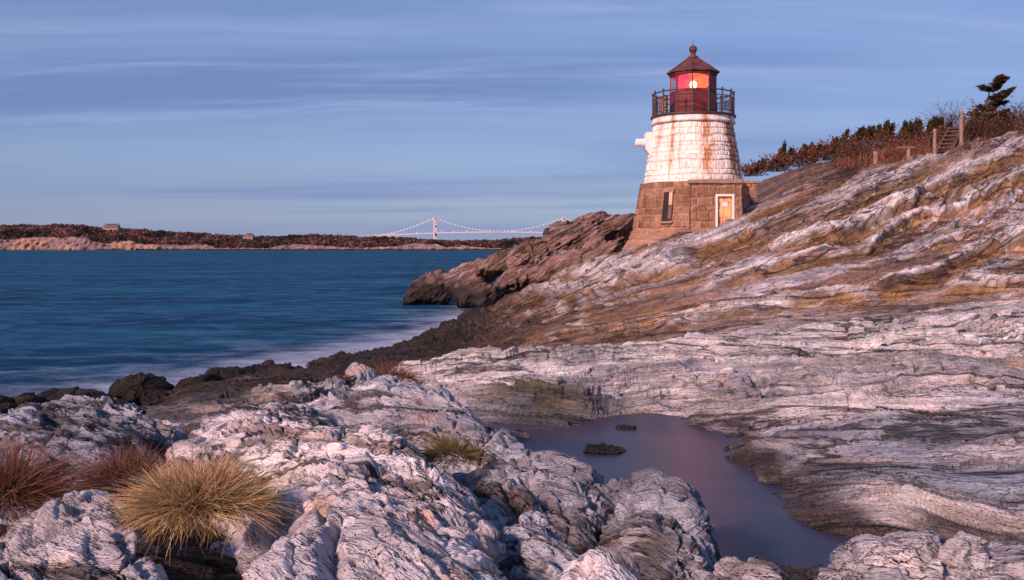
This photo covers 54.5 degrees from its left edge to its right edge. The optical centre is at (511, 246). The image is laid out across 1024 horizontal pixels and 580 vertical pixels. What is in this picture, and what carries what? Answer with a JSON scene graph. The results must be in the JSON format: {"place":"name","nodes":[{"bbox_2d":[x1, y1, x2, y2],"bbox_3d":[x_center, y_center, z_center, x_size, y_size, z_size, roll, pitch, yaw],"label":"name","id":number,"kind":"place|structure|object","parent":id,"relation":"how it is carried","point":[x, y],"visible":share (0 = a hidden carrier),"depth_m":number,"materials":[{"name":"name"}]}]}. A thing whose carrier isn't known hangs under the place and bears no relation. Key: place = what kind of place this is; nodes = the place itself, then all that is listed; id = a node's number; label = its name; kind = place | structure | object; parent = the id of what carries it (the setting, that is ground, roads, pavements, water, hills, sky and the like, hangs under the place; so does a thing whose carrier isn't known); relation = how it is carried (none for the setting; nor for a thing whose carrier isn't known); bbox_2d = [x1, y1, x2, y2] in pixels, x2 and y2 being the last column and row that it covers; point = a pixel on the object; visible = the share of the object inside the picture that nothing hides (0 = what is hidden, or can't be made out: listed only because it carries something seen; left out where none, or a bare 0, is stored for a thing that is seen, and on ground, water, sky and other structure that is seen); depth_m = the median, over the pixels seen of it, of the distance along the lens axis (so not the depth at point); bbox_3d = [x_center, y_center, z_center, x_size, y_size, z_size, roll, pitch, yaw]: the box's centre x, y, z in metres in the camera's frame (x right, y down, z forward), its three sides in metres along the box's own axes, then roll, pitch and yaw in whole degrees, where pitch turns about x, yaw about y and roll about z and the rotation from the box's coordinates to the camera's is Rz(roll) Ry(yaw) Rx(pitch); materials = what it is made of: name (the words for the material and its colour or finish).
{"place":"outdoors","nodes":[
{"label":"outdoors","id":0,"kind":"place"},
{"bbox_2d":[0,250,621,397],"bbox_3d":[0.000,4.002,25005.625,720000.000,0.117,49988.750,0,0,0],"label":"sea","id":1,"kind":"structure","parent":0,"point":[101,320],"depth_m":63.48,"materials":[{"name":"liquid"}]},
{"bbox_2d":[402,293,427,304],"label":"boulder","id":2,"kind":"object","parent":1,"relation":"in","point":[407,300],"visible":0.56,"depth_m":68.08,"materials":[{"name":"brown stone"}]},
{"bbox_2d":[0,231,628,249],"bbox_3d":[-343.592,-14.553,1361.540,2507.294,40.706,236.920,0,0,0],"label":"shore","id":3,"kind":"structure","parent":0,"point":[55,243],"depth_m":1259.72,"materials":[{"name":"stone"}]},
{"bbox_2d":[103,223,119,231],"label":"house","id":4,"kind":"structure","parent":3,"relation":"on","point":[112,226],"depth_m":1408.00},
{"bbox_2d":[243,232,253,239],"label":"house","id":5,"kind":"structure","parent":3,"relation":"on","point":[249,235],"depth_m":1384.00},
{"bbox_2d":[0,223,624,248],"bbox_3d":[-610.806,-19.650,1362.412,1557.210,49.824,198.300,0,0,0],"label":"woods","id":6,"kind":"object","parent":3,"relation":"on","point":[151,236],"visible":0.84,"depth_m":1334.72,"materials":[{"name":"brown plant"}]},
{"bbox_2d":[367,217,566,238],"bbox_3d":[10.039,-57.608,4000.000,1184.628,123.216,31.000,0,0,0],"label":"suspension bridge","id":7,"kind":"structure","parent":0,"point":[435,233],"depth_m":3990.00,"materials":[{"name":"metal"}]},
{"bbox_2d":[0,130,1023,579],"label":"rock ledge","id":8,"kind":"object","parent":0,"point":[838,346],"visible":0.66,"depth_m":16.37,"materials":[{"name":"grey stone"}]},
{"bbox_2d":[0,395,16,413],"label":"boulder","id":9,"kind":"object","parent":8,"relation":"on","point":[6,403],"visible":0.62,"depth_m":21.81,"materials":[{"name":"brown stone"}]},
{"bbox_2d":[11,392,42,405],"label":"boulder","id":10,"kind":"object","parent":8,"relation":"on","point":[25,398],"visible":0.47,"depth_m":22.26,"materials":[{"name":"brown stone"}]},
{"bbox_2d":[0,417,131,533],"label":"grass tuft","id":11,"kind":"object","parent":8,"relation":"on","point":[33,486],"visible":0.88,"depth_m":4.91,"materials":[{"name":"brown plant"}]},
{"bbox_2d":[37,386,110,401],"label":"boulder","id":12,"kind":"object","parent":8,"relation":"on","point":[54,393],"visible":0.39,"depth_m":23.26,"materials":[{"name":"brown stone"}]},
{"bbox_2d":[0,489,168,579],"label":"rock outcrop","id":13,"kind":"object","parent":8,"relation":"on","point":[60,540],"visible":0.91,"depth_m":4.28,"materials":[{"name":"grey stone"}]},
{"bbox_2d":[0,394,188,524],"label":"rock outcrop","id":14,"kind":"object","parent":8,"relation":"on","point":[109,419],"visible":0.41,"depth_m":7.72,"materials":[{"name":"grey stone"}]},
{"bbox_2d":[95,396,131,403],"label":"boulder","id":15,"kind":"object","parent":8,"relation":"on","point":[126,401],"visible":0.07,"depth_m":22.38,"materials":[{"name":"grey stone"}]},
{"bbox_2d":[55,427,193,504],"bbox_3d":[-2.236,1.355,5.753,1.502,0.710,1.192,0,0,0],"label":"grass tuft","id":16,"kind":"object","parent":8,"relation":"on","point":[138,463],"visible":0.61,"depth_m":5.71,"materials":[{"name":"brown plant"}]},
{"bbox_2d":[108,372,174,405],"bbox_3d":[-9.099,3.558,24.385,1.526,0.939,1.505,0,0,0],"label":"boulder","id":17,"kind":"object","parent":8,"relation":"on","point":[136,388],"visible":0.62,"depth_m":23.90,"materials":[{"name":"brown stone"}]},
{"bbox_2d":[140,390,169,405],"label":"boulder","id":18,"kind":"object","parent":8,"relation":"on","point":[155,397],"visible":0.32,"depth_m":22.50,"materials":[{"name":"brown stone"}]},
{"bbox_2d":[80,415,304,565],"bbox_3d":[-1.468,1.145,4.644,1.185,0.671,1.040,0,0,0],"label":"grass tuft","id":19,"kind":"object","parent":8,"relation":"on","point":[191,492],"visible":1,"depth_m":4.51,"materials":[{"name":"yellow plant"}]},
{"bbox_2d":[173,374,224,389],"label":"boulder","id":20,"kind":"object","parent":8,"relation":"on","point":[185,382],"visible":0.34,"depth_m":24.20,"materials":[{"name":"brown stone"}]},
{"bbox_2d":[205,366,255,379],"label":"boulder","id":21,"kind":"object","parent":8,"relation":"on","point":[228,372],"visible":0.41,"depth_m":25.87,"materials":[{"name":"brown stone"}]},
{"bbox_2d":[251,359,302,370],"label":"boulder","id":22,"kind":"object","parent":8,"relation":"on","point":[265,364],"visible":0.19,"depth_m":27.90,"materials":[{"name":"brown stone"}]},
{"bbox_2d":[286,380,323,402],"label":"boulder","id":23,"kind":"object","parent":8,"relation":"on","point":[306,391],"visible":0.91,"depth_m":11.52,"materials":[{"name":"grey stone"}]},
{"bbox_2d":[139,393,507,579],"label":"rock outcrop","id":24,"kind":"object","parent":8,"relation":"on","point":[380,501],"visible":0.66,"depth_m":4.86,"materials":[{"name":"grey stone"}]},
{"bbox_2d":[404,407,505,484],"bbox_3d":[-0.455,1.349,6.546,0.880,0.579,0.819,0,0,-34],"label":"grass tuft","id":25,"kind":"object","parent":24,"relation":"on","point":[445,448],"visible":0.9,"depth_m":6.50,"materials":[{"name":"green plant"}]},
{"bbox_2d":[321,374,345,395],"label":"boulder","id":26,"kind":"object","parent":8,"relation":"on","point":[336,381],"visible":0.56,"depth_m":11.88,"materials":[{"name":"grey stone"}]},
{"bbox_2d":[343,362,378,387],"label":"boulder","id":27,"kind":"object","parent":8,"relation":"on","point":[355,372],"visible":0.68,"depth_m":12.08,"materials":[{"name":"beige stone"}]},
{"bbox_2d":[364,357,433,382],"bbox_3d":[-1.704,1.886,13.984,1.434,0.710,1.540,0,0,0],"label":"grass tuft","id":28,"kind":"object","parent":8,"relation":"on","point":[399,373],"visible":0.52,"depth_m":14.00,"materials":[{"name":"brown plant"}]},
{"bbox_2d":[310,374,533,475],"bbox_3d":[-1.145,2.029,8.977,3.308,1.603,4.643,0,0,0],"label":"rock outcrop","id":29,"kind":"object","parent":8,"relation":"on","point":[396,404],"visible":0.28,"depth_m":8.42,"materials":[{"name":"grey stone"}]},
{"bbox_2d":[404,269,451,304],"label":"boulder","id":30,"kind":"object","parent":8,"relation":"on","point":[425,288],"visible":0.67,"depth_m":67.67,"materials":[{"name":"brown stone"}]},
{"bbox_2d":[441,258,496,292],"bbox_3d":[-2.751,1.898,64.945,3.798,2.334,3.158,0,0,30],"label":"boulder","id":31,"kind":"object","parent":8,"relation":"on","point":[463,272],"visible":0.55,"depth_m":64.10,"materials":[{"name":"brown stone"}]},
{"bbox_2d":[447,280,505,308],"bbox_3d":[-1.916,3.131,62.559,4.069,2.181,3.548,0,0,36],"label":"boulder","id":32,"kind":"object","parent":8,"relation":"on","point":[468,294],"visible":0.81,"depth_m":61.06,"materials":[{"name":"brown stone"}]},
{"bbox_2d":[476,249,509,277],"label":"boulder","id":33,"kind":"object","parent":8,"relation":"on","point":[493,265],"visible":0.55,"depth_m":61.26,"materials":[{"name":"brown stone"}]},
{"bbox_2d":[491,264,542,295],"bbox_3d":[0.653,1.919,57.493,3.986,1.972,3.171,0,0,23],"label":"boulder","id":34,"kind":"object","parent":8,"relation":"on","point":[512,280],"visible":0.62,"depth_m":56.49,"materials":[{"name":"brown stone"}]},
{"bbox_2d":[505,239,550,268],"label":"boulder","id":35,"kind":"object","parent":8,"relation":"on","point":[537,251],"visible":0.68,"depth_m":57.65,"materials":[{"name":"brown stone"}]},
{"bbox_2d":[452,439,616,554],"bbox_3d":[0.340,2.133,7.102,2.113,1.504,4.240,0,0,0],"label":"rock outcrop","id":36,"kind":"object","parent":8,"relation":"on","point":[569,496],"visible":0.47,"depth_m":6.13,"materials":[{"name":"grey stone"}]},
{"bbox_2d":[499,510,579,579],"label":"rock outcrop","id":37,"kind":"object","parent":8,"relation":"on","point":[537,547],"visible":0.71,"depth_m":4.58,"materials":[{"name":"grey stone"}]},
{"bbox_2d":[534,248,582,281],"bbox_3d":[3.193,1.068,54.879,3.424,2.066,2.932,0,0,-35],"label":"boulder","id":38,"kind":"object","parent":8,"relation":"on","point":[548,268],"visible":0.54,"depth_m":53.83,"materials":[{"name":"brown stone"}]},
{"bbox_2d":[548,220,572,227],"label":"boulder","id":39,"kind":"object","parent":8,"relation":"on","point":[561,223],"visible":0.23,"depth_m":59.63,"materials":[{"name":"stone"}]},
{"bbox_2d":[540,222,601,253],"bbox_3d":[3.718,-0.268,57.678,4.135,2.320,3.818,0,0,0],"label":"boulder","id":40,"kind":"object","parent":8,"relation":"on","point":[570,236],"visible":0.62,"depth_m":56.29,"materials":[{"name":"brown stone"}]},
{"bbox_2d":[572,210,611,225],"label":"boulder","id":41,"kind":"object","parent":8,"relation":"on","point":[598,218],"visible":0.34,"depth_m":60.06,"materials":[{"name":"brown stone"}]},
{"bbox_2d":[556,546,641,579],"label":"rock outcrop","id":42,"kind":"object","parent":8,"relation":"on","point":[600,563],"visible":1,"depth_m":4.13,"materials":[{"name":"grey stone"}]},
{"bbox_2d":[579,234,621,262],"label":"boulder","id":43,"kind":"object","parent":8,"relation":"on","point":[597,245],"visible":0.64,"depth_m":53.06,"materials":[{"name":"brown stone"}]},
{"bbox_2d":[598,213,634,245],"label":"boulder","id":44,"kind":"object","parent":8,"relation":"on","point":[617,228],"visible":0.77,"depth_m":55.31,"materials":[{"name":"brown stone"}]},
{"bbox_2d":[596,468,720,579],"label":"rock outcrop","id":45,"kind":"object","parent":8,"relation":"on","point":[660,528],"visible":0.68,"depth_m":5.53,"materials":[{"name":"grey stone"}]},
{"bbox_2d":[480,413,851,570],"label":"tide pool","id":46,"kind":"structure","parent":8,"relation":"on","point":[748,517],"depth_m":9.08,"materials":[{"name":"liquid"}]},
{"bbox_2d":[583,443,625,454],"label":"boulder","id":47,"kind":"object","parent":46,"relation":"on","point":[604,448],"visible":0.98,"depth_m":9.92,"materials":[{"name":"brown stone"}]},
{"bbox_2d":[615,424,635,430],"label":"boulder","id":48,"kind":"object","parent":46,"relation":"in","point":[624,427],"visible":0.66,"depth_m":11.18,"materials":[{"name":"brown stone"}]},
{"bbox_2d":[622,45,758,250],"bbox_3d":[9.103,-4.518,50.009,7.980,11.796,7.997,0,0,0],"label":"lighthouse","id":49,"kind":"object","parent":8,"relation":"on","point":[694,181],"visible":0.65,"depth_m":48.11,"materials":[{"name":"stone"}]},
{"bbox_2d":[659,189,674,222],"bbox_3d":[7.439,-1.955,47.629,0.659,1.653,0.452,0,0,35],"label":"window","id":50,"kind":"structure","parent":49,"relation":"in","point":[668,193],"depth_m":47.58,"materials":[{"name":"glass"}]},
{"bbox_2d":[716,194,734,225],"bbox_3d":[10.056,-1.395,47.058,0.885,2.194,0.235,0,0,0],"label":"door","id":51,"kind":"structure","parent":49,"relation":"in","point":[725,203],"depth_m":47.10,"materials":[{"name":"white paint"}]},
{"bbox_2d":[741,159,768,176],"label":"shrub","id":52,"kind":"object","parent":8,"relation":"on","point":[754,170],"visible":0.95,"depth_m":72.18,"materials":[{"name":"brown plant"}]},
{"bbox_2d":[713,556,797,579],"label":"rock outcrop","id":53,"kind":"object","parent":8,"relation":"on","point":[736,568],"visible":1,"depth_m":4.06,"materials":[{"name":"grey stone"}]},
{"bbox_2d":[758,146,801,172],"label":"shrub","id":54,"kind":"object","parent":8,"relation":"on","point":[781,164],"visible":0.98,"depth_m":73.22,"materials":[{"name":"brown plant"}]},
{"bbox_2d":[774,140,796,163],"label":"juniper","id":55,"kind":"object","parent":8,"relation":"on","point":[784,149],"visible":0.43,"depth_m":76.03,"materials":[{"name":"green plant"}]},
{"bbox_2d":[785,142,827,167],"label":"shrub","id":56,"kind":"object","parent":8,"relation":"on","point":[803,159],"visible":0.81,"depth_m":74.58,"materials":[{"name":"brown plant"}]},
{"bbox_2d":[797,141,821,158],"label":"juniper","id":57,"kind":"object","parent":8,"relation":"on","point":[819,145],"visible":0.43,"depth_m":76.96,"materials":[{"name":"green plant"}]},
{"bbox_2d":[807,135,851,161],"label":"shrub","id":58,"kind":"object","parent":8,"relation":"on","point":[827,149],"visible":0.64,"depth_m":75.70,"materials":[{"name":"brown plant"}]},
{"bbox_2d":[830,136,844,147],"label":"juniper","id":59,"kind":"object","parent":8,"relation":"on","point":[837,139],"visible":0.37,"depth_m":79.96,"materials":[{"name":"green plant"}]},
{"bbox_2d":[840,125,871,145],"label":"juniper","id":60,"kind":"object","parent":8,"relation":"on","point":[866,132],"visible":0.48,"depth_m":79.96,"materials":[{"name":"green plant"}]},
{"bbox_2d":[829,139,885,162],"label":"shrub","id":61,"kind":"object","parent":8,"relation":"on","point":[852,151],"visible":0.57,"depth_m":70.83,"materials":[{"name":"brown plant"}]},
{"bbox_2d":[838,131,885,153],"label":"shrub","id":62,"kind":"object","parent":8,"relation":"on","point":[854,137],"visible":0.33,"depth_m":78.41,"materials":[{"name":"brown plant"}]},
{"bbox_2d":[861,125,888,141],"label":"juniper","id":63,"kind":"object","parent":8,"relation":"on","point":[873,129],"visible":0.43,"depth_m":81.03,"materials":[{"name":"green plant"}]},
{"bbox_2d":[873,151,876,163],"bbox_3d":[19.857,-4.538,54.375,0.170,1.365,0.170,0,0,-11],"label":"fence post","id":64,"kind":"object","parent":8,"relation":"on","point":[874,157],"visible":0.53,"depth_m":54.31,"materials":[{"name":"brown wood"}]},
{"bbox_2d":[858,124,911,150],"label":"shrub","id":65,"kind":"object","parent":8,"relation":"on","point":[883,144],"visible":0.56,"depth_m":76.96,"materials":[{"name":"brown plant"}]},
{"bbox_2d":[879,145,905,160],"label":"shrub","id":66,"kind":"object","parent":8,"relation":"on","point":[890,155],"visible":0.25,"depth_m":67.07,"materials":[{"name":"brown plant"}]},
{"bbox_2d":[876,119,913,140],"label":"juniper","id":67,"kind":"object","parent":8,"relation":"on","point":[890,127],"visible":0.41,"depth_m":80.24,"materials":[{"name":"green plant"}]},
{"bbox_2d":[884,124,928,150],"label":"shrub","id":68,"kind":"object","parent":8,"relation":"on","point":[906,141],"visible":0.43,"depth_m":74.40,"materials":[{"name":"brown plant"}]},
{"bbox_2d":[898,147,914,157],"bbox_3d":[22.043,-4.959,55.605,0.950,1.262,0.200,0,0,-6],"label":"fence post","id":69,"kind":"object","parent":8,"relation":"on","point":[908,152],"visible":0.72,"depth_m":55.54,"materials":[{"name":"brown wood"}]},
{"bbox_2d":[814,530,1023,579],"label":"rock outcrop","id":70,"kind":"object","parent":8,"relation":"on","point":[924,555],"visible":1,"depth_m":4.68,"materials":[{"name":"grey stone"}]},
{"bbox_2d":[901,115,938,139],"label":"juniper","id":71,"kind":"object","parent":8,"relation":"on","point":[916,122],"visible":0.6,"depth_m":79.74,"materials":[{"name":"green plant"}]},
{"bbox_2d":[896,122,950,142],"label":"shrub","id":72,"kind":"object","parent":8,"relation":"on","point":[923,131],"visible":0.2,"depth_m":78.99,"materials":[{"name":"brown plant"}]},
{"bbox_2d":[834,127,1023,178],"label":"hill brush","id":73,"kind":"object","parent":8,"relation":"on","point":[845,163],"visible":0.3,"depth_m":68.39,"materials":[{"name":"brown plant"}]},
{"bbox_2d":[933,129,935,153],"bbox_3d":[24.160,-5.763,56.875,0.150,1.963,0.150,0,0,-11],"label":"fence post","id":74,"kind":"object","parent":8,"relation":"on","point":[934,141],"visible":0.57,"depth_m":56.80,"materials":[{"name":"brown wood"}]},
{"bbox_2d":[919,126,955,147],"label":"shrub","id":75,"kind":"object","parent":8,"relation":"on","point":[938,135],"visible":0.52,"depth_m":72.22,"materials":[{"name":"brown plant"}]},
{"bbox_2d":[925,115,951,134],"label":"juniper","id":76,"kind":"object","parent":8,"relation":"on","point":[941,120],"visible":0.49,"depth_m":82.28,"materials":[{"name":"green plant"}]},
{"bbox_2d":[921,96,972,137],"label":"shrub","id":77,"kind":"object","parent":8,"relation":"on","point":[947,118],"visible":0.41,"depth_m":84.78,"materials":[{"name":"brown plant"}]},
{"bbox_2d":[936,127,958,153],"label":"wooden steps","id":78,"kind":"structure","parent":8,"relation":"on","point":[943,140],"depth_m":60.11,"materials":[{"name":"brown wood"}]},
{"bbox_2d":[959,110,962,144],"bbox_3d":[26.241,-6.802,58.125,0.160,2.371,0.160,0,0,-11],"label":"fence post","id":79,"kind":"object","parent":8,"relation":"on","point":[961,127],"visible":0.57,"depth_m":58.05,"materials":[{"name":"brown wood"}]},
{"bbox_2d":[963,107,986,138],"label":"juniper","id":80,"kind":"object","parent":8,"relation":"on","point":[976,111],"visible":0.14,"depth_m":72.55,"materials":[{"name":"green plant"}]},
{"bbox_2d":[950,105,1003,142],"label":"shrub","id":81,"kind":"object","parent":8,"relation":"on","point":[969,128],"visible":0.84,"depth_m":69.59,"materials":[{"name":"brown plant"}]},
{"bbox_2d":[949,99,1022,133],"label":"shrub","id":82,"kind":"object","parent":8,"relation":"on","point":[989,122],"visible":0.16,"depth_m":76.81,"materials":[{"name":"brown plant"}]},
{"bbox_2d":[969,74,1016,132],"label":"wind bent pine","id":83,"kind":"object","parent":8,"relation":"on","point":[999,97],"visible":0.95,"depth_m":73.48,"materials":[{"name":"green plant"}]},
{"bbox_2d":[968,99,1022,126],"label":"shrub","id":84,"kind":"object","parent":8,"relation":"on","point":[1007,112],"visible":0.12,"depth_m":81.29,"materials":[{"name":"brown plant"}]},
{"bbox_2d":[981,107,1023,139],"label":"shrub","id":85,"kind":"object","parent":8,"relation":"on","point":[1003,128],"visible":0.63,"depth_m":68.36,"materials":[{"name":"brown plant"}]},
{"bbox_2d":[988,101,1023,130],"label":"shrub","id":86,"kind":"object","parent":8,"relation":"on","point":[1015,118],"visible":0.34,"depth_m":74.46,"materials":[{"name":"brown plant"}]},
{"bbox_2d":[997,106,1023,126],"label":"shrub","id":87,"kind":"object","parent":8,"relation":"on","point":[1018,116],"visible":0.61,"depth_m":73.86,"materials":[{"name":"brown plant"}]},
{"bbox_2d":[0,0,1023,240],"label":"sky","id":88,"kind":"structure","parent":0,"point":[359,118],"materials":[{"name":"blue"}]}
]}

